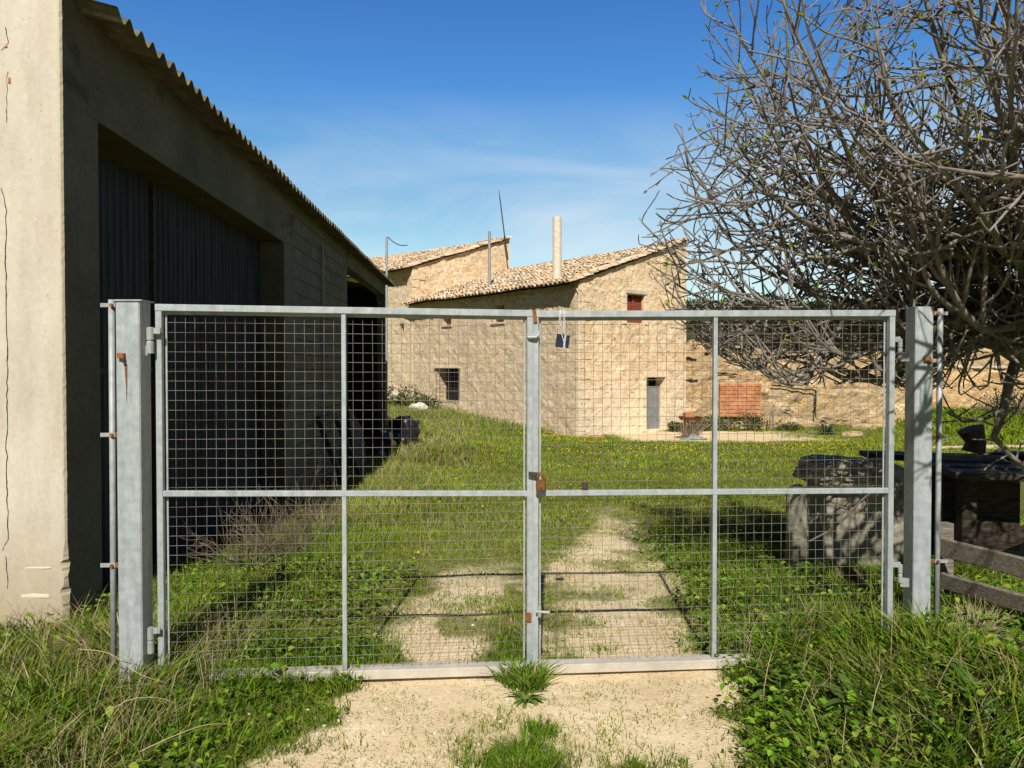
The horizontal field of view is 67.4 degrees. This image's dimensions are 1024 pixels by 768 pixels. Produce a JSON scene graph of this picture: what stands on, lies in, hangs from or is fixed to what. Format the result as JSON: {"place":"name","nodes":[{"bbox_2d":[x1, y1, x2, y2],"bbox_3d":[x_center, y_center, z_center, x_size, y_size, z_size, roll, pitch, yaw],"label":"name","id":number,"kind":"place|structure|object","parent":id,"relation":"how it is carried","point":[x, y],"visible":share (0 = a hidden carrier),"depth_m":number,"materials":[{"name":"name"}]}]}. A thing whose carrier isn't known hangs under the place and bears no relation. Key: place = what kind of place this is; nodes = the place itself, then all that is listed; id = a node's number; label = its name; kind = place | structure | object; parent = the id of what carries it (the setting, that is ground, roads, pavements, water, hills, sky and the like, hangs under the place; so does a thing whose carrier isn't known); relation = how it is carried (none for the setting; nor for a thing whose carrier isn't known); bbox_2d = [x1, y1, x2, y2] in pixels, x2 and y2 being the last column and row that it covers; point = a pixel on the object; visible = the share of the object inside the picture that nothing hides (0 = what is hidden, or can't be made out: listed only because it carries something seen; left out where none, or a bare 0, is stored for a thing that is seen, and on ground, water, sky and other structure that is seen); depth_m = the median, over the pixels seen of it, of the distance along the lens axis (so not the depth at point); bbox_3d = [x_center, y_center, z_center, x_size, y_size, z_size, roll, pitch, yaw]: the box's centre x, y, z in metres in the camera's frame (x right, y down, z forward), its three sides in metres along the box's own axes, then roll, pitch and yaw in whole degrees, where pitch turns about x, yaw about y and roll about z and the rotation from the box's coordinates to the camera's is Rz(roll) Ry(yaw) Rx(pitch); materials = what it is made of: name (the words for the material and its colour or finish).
{"place":"outdoors","nodes":[
{"label":"outdoors","id":0,"kind":"place"},
{"bbox_2d":[0,408,1023,767],"bbox_3d":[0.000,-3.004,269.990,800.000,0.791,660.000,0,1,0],"label":"ground","id":1,"kind":"structure","parent":0,"point":[684,734],"depth_m":4.43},
{"bbox_2d":[100,299,117,687],"bbox_3d":[-2.035,0.636,3.906,0.113,2.127,0.043,0,1,0],"label":"fence tube","id":2,"kind":"object","parent":1,"relation":"on","point":[112,434],"visible":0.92,"depth_m":3.90,"materials":[{"name":"metal"}]},
{"bbox_2d":[113,299,153,686],"bbox_3d":[-1.927,0.616,3.925,0.144,2.081,0.153,0,1,0],"label":"gate post","id":3,"kind":"object","parent":1,"relation":"on","point":[134,482],"visible":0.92,"depth_m":3.88,"materials":[{"name":"metal"}]},
{"bbox_2d":[145,304,539,673],"bbox_3d":[-0.879,0.557,4.063,2.070,1.942,0.089,0,1,-6],"label":"gate leaf","id":4,"kind":"object","parent":3,"relation":"attached to","point":[162,310],"visible":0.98,"depth_m":4.07,"materials":[{"name":"metal"}]},
{"bbox_2d":[536,472,545,489],"bbox_3d":[0.155,0.520,4.114,0.054,0.095,0.027,0,1,0],"label":"padlock","id":5,"kind":"object","parent":4,"relation":"attached to","point":[540,484],"visible":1,"depth_m":4.10,"materials":[{"name":"gold metal"}]},
{"bbox_2d":[140,656,198,700],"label":"broadleaf weed","id":6,"kind":"object","parent":1,"relation":"on","point":[188,674],"visible":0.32,"depth_m":3.95,"materials":[{"name":"green plant"}]},
{"bbox_2d":[0,0,394,630],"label":"warehouse","id":7,"kind":"structure","parent":1,"relation":"on","point":[134,164],"depth_m":6.05,"materials":[{"name":"concrete"}]},
{"bbox_2d":[98,153,156,586],"bbox_3d":[-3.120,0.002,5.807,0.050,3.725,1.967,0,1,-2],"label":"sliding door","id":8,"kind":"structure","parent":7,"relation":"in","point":[126,199],"depth_m":6.18,"materials":[{"name":"metal"}]},
{"bbox_2d":[155,182,261,558],"bbox_3d":[-3.187,-0.046,8.454,0.028,3.725,3.378,0,1,-2],"label":"sliding door","id":9,"kind":"structure","parent":7,"relation":"in","point":[201,258],"depth_m":8.01,"materials":[{"name":"metal"}]},
{"bbox_2d":[176,486,312,571],"bbox_3d":[-2.331,1.226,6.562,1.072,0.703,1.029,-1,1,-30],"label":"dead weed","id":10,"kind":"object","parent":1,"relation":"on","point":[240,557],"visible":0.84,"depth_m":6.47,"materials":[{"name":"brown plant"}]},
{"bbox_2d":[208,484,351,573],"bbox_3d":[-2.140,1.248,7.037,1.171,0.748,1.348,1,1,29],"label":"dead weed","id":11,"kind":"object","parent":1,"relation":"on","point":[261,537],"visible":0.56,"depth_m":6.98,"materials":[{"name":"brown plant"}]},
{"bbox_2d":[261,474,350,541],"bbox_3d":[-2.041,1.296,7.780,0.878,0.689,1.068,0,1,0],"label":"dead weed","id":12,"kind":"object","parent":1,"relation":"on","point":[308,529],"visible":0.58,"depth_m":7.76,"materials":[{"name":"brown plant"}]},
{"bbox_2d":[257,456,354,524],"bbox_3d":[-2.366,1.221,8.789,0.920,0.811,1.371,0,1,19],"label":"dead weed","id":13,"kind":"object","parent":1,"relation":"on","point":[305,498],"visible":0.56,"depth_m":8.84,"materials":[{"name":"brown plant"}]},
{"bbox_2d":[315,413,362,488],"bbox_3d":[-2.794,1.081,12.422,0.562,1.210,1.482,0,1,0],"label":"old trestle","id":14,"kind":"object","parent":1,"relation":"on","point":[330,452],"visible":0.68,"depth_m":11.77,"materials":[{"name":"black wood"}]},
{"bbox_2d":[347,405,366,470],"bbox_3d":[-2.924,1.131,14.573,0.408,1.462,1.433,0,1,0],"label":"leaning board","id":15,"kind":"object","parent":1,"relation":"on","point":[355,427],"visible":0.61,"depth_m":14.53,"materials":[{"name":"grey wood"}]},
{"bbox_2d":[368,430,395,459],"bbox_3d":[-2.816,1.401,16.615,0.574,0.823,1.403,0,1,0],"label":"black bag","id":16,"kind":"object","parent":1,"relation":"on","point":[388,441],"visible":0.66,"depth_m":16.25,"materials":[{"name":"plastic"}]},
{"bbox_2d":[391,389,398,397],"bbox_3d":[-4.590,0.391,30.107,0.287,0.363,0.291,0,1,0],"label":"white rock","id":17,"kind":"object","parent":1,"relation":"on","point":[394,393],"visible":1,"depth_m":30.03,"materials":[{"name":"white stone"}]},
{"bbox_2d":[385,237,407,426],"bbox_3d":[-3.459,-1.406,22.978,0.685,5.987,0.070,0,1,0],"label":"service mast","id":18,"kind":"object","parent":1,"relation":"on","point":[386,292],"visible":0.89,"depth_m":22.95,"materials":[{"name":"metal"}]},
{"bbox_2d":[384,416,419,446],"bbox_3d":[-2.743,1.234,18.945,0.913,0.894,1.527,0,1,0],"label":"black tarp","id":19,"kind":"object","parent":1,"relation":"on","point":[410,430],"visible":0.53,"depth_m":18.93,"materials":[{"name":"plastic"}]},
{"bbox_2d":[388,383,426,406],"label":"shrub","id":20,"kind":"object","parent":1,"relation":"on","point":[401,394],"visible":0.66,"depth_m":30.85,"materials":[{"name":"green plant"}]},
{"bbox_2d":[410,402,427,410],"bbox_3d":[-3.735,0.973,30.543,0.829,0.505,0.664,0,1,0],"label":"white rock","id":21,"kind":"object","parent":1,"relation":"on","point":[421,404],"visible":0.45,"depth_m":30.34,"materials":[{"name":"white stone"}]},
{"bbox_2d":[409,393,443,407],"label":"shrub","id":22,"kind":"object","parent":1,"relation":"on","point":[427,398],"visible":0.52,"depth_m":32.14,"materials":[{"name":"green plant"}]},
{"bbox_2d":[347,193,511,399],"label":"tall stone house","id":23,"kind":"structure","parent":1,"relation":"on","point":[415,275],"depth_m":35.86,"materials":[{"name":"stone"}]},
{"bbox_2d":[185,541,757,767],"bbox_3d":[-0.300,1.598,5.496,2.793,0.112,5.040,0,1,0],"label":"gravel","id":24,"kind":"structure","parent":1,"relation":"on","point":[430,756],"depth_m":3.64,"materials":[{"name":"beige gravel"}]},
{"bbox_2d":[0,569,1023,767],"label":"grass","id":25,"kind":"structure","parent":1,"relation":"on","point":[12,682],"depth_m":3.63,"materials":[{"name":"green plant"}]},
{"bbox_2d":[78,649,161,681],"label":"dry stalk","id":26,"kind":"object","parent":25,"relation":"on","point":[119,659],"visible":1,"depth_m":3.70,"materials":[{"name":"plant"}]},
{"bbox_2d":[102,697,172,715],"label":"dry stalk","id":27,"kind":"object","parent":25,"relation":"on","point":[135,698],"visible":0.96,"depth_m":3.32,"materials":[{"name":"plant"}]},
{"bbox_2d":[140,724,231,751],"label":"dry stalk","id":28,"kind":"object","parent":25,"relation":"on","point":[173,736],"visible":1,"depth_m":3.13,"materials":[{"name":"plant"}]},
{"bbox_2d":[0,521,1023,767],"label":"broadleaf weeds","id":29,"kind":"object","parent":1,"relation":"on","point":[746,677],"visible":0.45,"depth_m":4.36,"materials":[{"name":"green plant"}]},
{"bbox_2d":[456,725,570,767],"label":"leafy weed","id":30,"kind":"object","parent":1,"relation":"on","point":[523,757],"visible":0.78,"depth_m":3.25,"materials":[{"name":"green plant"}]},
{"bbox_2d":[186,651,842,683],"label":"gate sill","id":31,"kind":"structure","parent":1,"relation":"on","point":[480,668],"depth_m":4.18,"materials":[{"name":"grey concrete"}]},
{"bbox_2d":[480,651,567,693],"bbox_3d":[0.058,1.511,4.044,0.546,0.185,0.564,0,1,0],"label":"leafy weed","id":32,"kind":"object","parent":1,"relation":"on","point":[530,679],"visible":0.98,"depth_m":4.04,"materials":[{"name":"green plant"}]},
{"bbox_2d":[506,690,547,708],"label":"rosette weed","id":33,"kind":"object","parent":1,"relation":"on","point":[526,697],"visible":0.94,"depth_m":3.88,"materials":[{"name":"green plant"}]},
{"bbox_2d":[522,711,566,738],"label":"leafy weed","id":34,"kind":"object","parent":1,"relation":"on","point":[538,722],"visible":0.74,"depth_m":3.53,"materials":[{"name":"green plant"}]},
{"bbox_2d":[401,216,688,436],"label":"stone house","id":35,"kind":"structure","parent":1,"relation":"on","point":[621,280],"depth_m":28.32,"materials":[{"name":"stone"}]},
{"bbox_2d":[627,295,641,322],"bbox_3d":[4.351,-2.701,27.724,0.969,1.085,0.072,-1,1,-37],"label":"window shutter","id":36,"kind":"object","parent":35,"relation":"in","point":[633,302],"depth_m":27.79,"materials":[{"name":"red wood"}]},
{"bbox_2d":[646,388,659,428],"bbox_3d":[5.143,0.906,28.533,0.982,1.532,0.030,-1,1,-37],"label":"door","id":37,"kind":"structure","parent":35,"relation":"in","point":[653,395],"depth_m":28.60,"materials":[{"name":"metal"}]},
{"bbox_2d":[78,413,1021,733],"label":"flowers","id":38,"kind":"object","parent":1,"relation":"on","point":[672,455],"visible":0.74,"depth_m":19.68,"materials":[{"name":"yellow plant"}]},
{"bbox_2d":[667,421,685,431],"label":"shrub","id":39,"kind":"object","parent":1,"relation":"on","point":[676,425],"visible":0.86,"depth_m":28.08,"materials":[{"name":"green plant"}]},
{"bbox_2d":[678,416,703,437],"bbox_3d":[5.869,1.452,25.230,0.837,0.739,0.837,0,1,0],"label":"brazier","id":40,"kind":"object","parent":1,"relation":"on","point":[696,418],"visible":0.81,"depth_m":24.95,"materials":[{"name":"brown metal"}]},
{"bbox_2d":[684,412,694,416],"bbox_3d":[5.809,1.012,25.223,0.340,0.140,0.240,0,1,-11],"label":"brick","id":41,"kind":"object","parent":40,"relation":"on","point":[689,414],"visible":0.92,"depth_m":25.11,"materials":[{"name":"orange brick"}]},
{"bbox_2d":[673,419,708,437],"bbox_3d":[5.938,1.421,25.148,1.297,0.775,1.392,0,1,0],"label":"twig pile","id":42,"kind":"object","parent":1,"relation":"on","point":[689,431],"visible":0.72,"depth_m":25.11,"materials":[{"name":"brown plant"}]},
{"bbox_2d":[681,434,706,439],"bbox_3d":[5.869,1.702,24.785,0.840,0.168,0.400,0,1,0],"label":"pile","id":43,"kind":"object","parent":1,"relation":"on","point":[694,437],"visible":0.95,"depth_m":24.74,"materials":[{"name":"white stone"}]},
{"bbox_2d":[685,416,711,430],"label":"shrub","id":44,"kind":"object","parent":1,"relation":"on","point":[704,420],"visible":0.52,"depth_m":28.58,"materials":[{"name":"green plant"}]},
{"bbox_2d":[704,415,743,430],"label":"shrub","id":45,"kind":"object","parent":1,"relation":"on","point":[723,424],"visible":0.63,"depth_m":28.68,"materials":[{"name":"green plant"}]},
{"bbox_2d":[738,412,769,430],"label":"shrub","id":46,"kind":"object","parent":1,"relation":"on","point":[757,421],"visible":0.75,"depth_m":28.54,"materials":[{"name":"green plant"}]},
{"bbox_2d":[769,410,773,429],"bbox_3d":[9.844,1.421,29.106,0.156,0.854,0.466,0,1,22],"label":"stake","id":47,"kind":"object","parent":1,"relation":"on","point":[772,420],"visible":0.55,"depth_m":29.09,"materials":[{"name":"grey wood"}]},
{"bbox_2d":[743,660,817,702],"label":"broadleaf weed","id":48,"kind":"object","parent":1,"relation":"on","point":[785,679],"visible":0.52,"depth_m":3.88,"materials":[{"name":"green plant"}]},
{"bbox_2d":[772,421,804,430],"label":"shrub","id":49,"kind":"object","parent":1,"relation":"on","point":[789,427],"visible":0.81,"depth_m":28.31,"materials":[{"name":"green plant"}]},
{"bbox_2d":[686,339,904,428],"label":"ruined wall","id":50,"kind":"structure","parent":1,"relation":"on","point":[835,402],"depth_m":29.72,"materials":[{"name":"stone"}]},
{"bbox_2d":[785,484,808,572],"bbox_3d":[2.311,1.200,6.223,0.184,0.785,0.184,0,1,0],"label":"stone bollard","id":51,"kind":"object","parent":1,"relation":"on","point":[799,503],"visible":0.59,"depth_m":6.15,"materials":[{"name":"grey stone"}]},
{"bbox_2d":[811,422,840,434],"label":"spiky plant","id":52,"kind":"object","parent":1,"relation":"on","point":[825,430],"visible":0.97,"depth_m":26.51,"materials":[{"name":"green plant"}]},
{"bbox_2d":[638,0,1023,469],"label":"fig tree","id":53,"kind":"object","parent":1,"relation":"on","point":[959,260],"visible":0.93,"depth_m":4.92,"materials":[{"name":"grey plant"}]},
{"bbox_2d":[792,454,903,569],"bbox_3d":[2.817,1.142,6.307,0.916,1.116,0.721,0,1,0],"label":"stone block","id":54,"kind":"object","parent":1,"relation":"on","point":[809,469],"depth_m":6.12,"materials":[{"name":"grey stone"}]},
{"bbox_2d":[830,565,866,586],"bbox_3d":[2.453,1.413,5.628,0.230,0.158,0.243,0,1,0],"label":"brown stone","id":55,"kind":"object","parent":1,"relation":"on","point":[838,572],"visible":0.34,"depth_m":5.55,"materials":[{"name":"brown stone"}]},
{"bbox_2d":[842,431,863,436],"bbox_3d":[11.328,1.698,25.537,0.757,0.295,0.513,0,1,0],"label":"fallen stone","id":56,"kind":"object","parent":1,"relation":"on","point":[853,434],"visible":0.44,"depth_m":25.37,"materials":[{"name":"beige stone"}]},
{"bbox_2d":[807,671,911,735],"bbox_3d":[1.557,1.509,3.580,0.397,0.229,0.494,0,1,0],"label":"broadleaf weed","id":57,"kind":"object","parent":1,"relation":"on","point":[834,701],"visible":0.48,"depth_m":3.54,"materials":[{"name":"green plant"}]},
{"bbox_2d":[849,424,875,429],"bbox_3d":[12.685,1.577,27.829,0.906,0.374,0.593,0,1,0],"label":"fallen stone","id":58,"kind":"object","parent":1,"relation":"on","point":[863,426],"visible":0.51,"depth_m":27.59,"materials":[{"name":"beige stone"}]},
{"bbox_2d":[860,416,895,427],"bbox_3d":[13.580,1.484,28.619,1.338,0.609,0.918,0,1,0],"label":"fallen stone","id":59,"kind":"object","parent":1,"relation":"on","point":[877,421],"visible":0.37,"depth_m":28.31,"materials":[{"name":"beige stone"}]},
{"bbox_2d":[786,348,1008,369],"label":"terrace wall","id":60,"kind":"structure","parent":1,"relation":"on","point":[982,362],"depth_m":49.98,"materials":[{"name":"beige stone"}]},
{"bbox_2d":[903,307,932,622],"bbox_3d":[2.372,0.550,4.478,0.104,1.993,0.141,0,1,0],"label":"gate post","id":61,"kind":"object","parent":1,"relation":"on","point":[918,449],"visible":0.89,"depth_m":4.44,"materials":[{"name":"metal"}]},
{"bbox_2d":[532,310,908,663],"bbox_3d":[1.183,0.555,4.247,2.154,1.939,0.094,0,1,-5],"label":"gate leaf","id":62,"kind":"object","parent":61,"relation":"attached to","point":[714,491],"visible":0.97,"depth_m":4.26,"materials":[{"name":"metal"}]},
{"bbox_2d":[555,309,569,347],"bbox_3d":[0.273,-0.297,4.123,0.081,0.213,0.030,0,1,0],"label":"hanging plate","id":63,"kind":"object","parent":62,"relation":"hanging from","point":[562,341],"visible":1,"depth_m":4.13,"materials":[{"name":"metal"}]},
{"bbox_2d":[582,478,587,489],"bbox_3d":[0.399,0.546,4.195,0.036,0.062,0.018,0,1,0],"label":"padlock","id":64,"kind":"object","parent":62,"relation":"on","point":[584,486],"visible":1,"depth_m":4.19,"materials":[{"name":"metal"}]},
{"bbox_2d":[931,308,947,622],"bbox_3d":[2.482,0.625,4.476,0.115,2.127,0.043,0,1,0],"label":"fence tube","id":65,"kind":"object","parent":1,"relation":"on","point":[938,437],"visible":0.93,"depth_m":4.47,"materials":[{"name":"metal"}]},
{"bbox_2d":[858,451,1023,572],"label":"workbench","id":66,"kind":"object","parent":1,"relation":"on","point":[980,506],"visible":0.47,"depth_m":5.96,"materials":[{"name":"brown wood"}]},
{"bbox_2d":[934,454,1005,459],"bbox_3d":[3.757,0.597,6.312,0.510,0.030,0.090,0,1,11],"label":"plank","id":67,"kind":"object","parent":66,"relation":"on","point":[964,456],"visible":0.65,"depth_m":6.28,"materials":[{"name":"grey wood"}]},
{"bbox_2d":[957,424,985,453],"bbox_3d":[4.257,0.514,7.111,0.241,0.284,0.228,0,1,0],"label":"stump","id":68,"kind":"object","parent":67,"relation":"on","point":[967,434],"visible":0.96,"depth_m":7.04,"materials":[{"name":"brown wood"}]},
{"bbox_2d":[987,451,1023,459],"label":"slate","id":69,"kind":"object","parent":66,"relation":"on","point":[1020,455],"visible":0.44,"depth_m":6.44,"materials":[{"name":"stone"}]},
{"bbox_2d":[928,594,1021,646],"bbox_3d":[2.589,1.317,4.329,0.480,0.273,0.430,1,1,32],"label":"dead tuft","id":70,"kind":"object","parent":1,"relation":"on","point":[981,624],"visible":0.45,"depth_m":4.31,"materials":[{"name":"plant"}]},
{"bbox_2d":[933,662,1016,722],"bbox_3d":[2.193,1.440,3.506,0.432,0.191,0.556,0,1,0],"label":"broadleaf weed","id":71,"kind":"object","parent":1,"relation":"on","point":[959,669],"visible":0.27,"depth_m":3.54,"materials":[{"name":"green plant"}]},
{"bbox_2d":[932,365,1023,408],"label":"field wall","id":72,"kind":"structure","parent":1,"relation":"on","point":[953,397],"depth_m":39.32,"materials":[{"name":"stone"}]},
{"bbox_2d":[940,522,1023,644],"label":"plank fence","id":73,"kind":"object","parent":1,"relation":"on","point":[951,549],"visible":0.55,"depth_m":4.60,"materials":[{"name":"brown wood"}]},
{"bbox_2d":[963,388,1023,415],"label":"dry shrub","id":74,"kind":"object","parent":1,"relation":"on","point":[1013,403],"visible":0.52,"depth_m":32.92,"materials":[{"name":"brown plant"}]},
{"bbox_2d":[0,398,1023,672],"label":"meadow grass","id":75,"kind":"structure","parent":0,"point":[432,420],"depth_m":8.18,"materials":[{"name":"green plant"}]},
{"bbox_2d":[95,0,1023,307],"label":"sky","id":76,"kind":"structure","parent":0,"point":[406,122],"materials":[{"name":"blue"}]},
{"bbox_2d":[686,306,955,351],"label":"hill","id":77,"kind":"structure","parent":0,"point":[689,337],"depth_m":106.58,"materials":[{"name":"plant"}]},
{"bbox_2d":[686,290,988,349],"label":"scrub","id":78,"kind":"object","parent":77,"relation":"on","point":[833,304],"visible":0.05,"depth_m":139.30,"materials":[{"name":"green plant"}]},
{"bbox_2d":[809,479,884,541],"bbox_3d":[2.224,0.846,5.111,0.042,0.506,0.535,-1,1,-39],"label":"stick","id":79,"kind":"object","parent":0,"point":[848,514],"visible":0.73,"depth_m":5.12,"materials":[{"name":"brown wood"}]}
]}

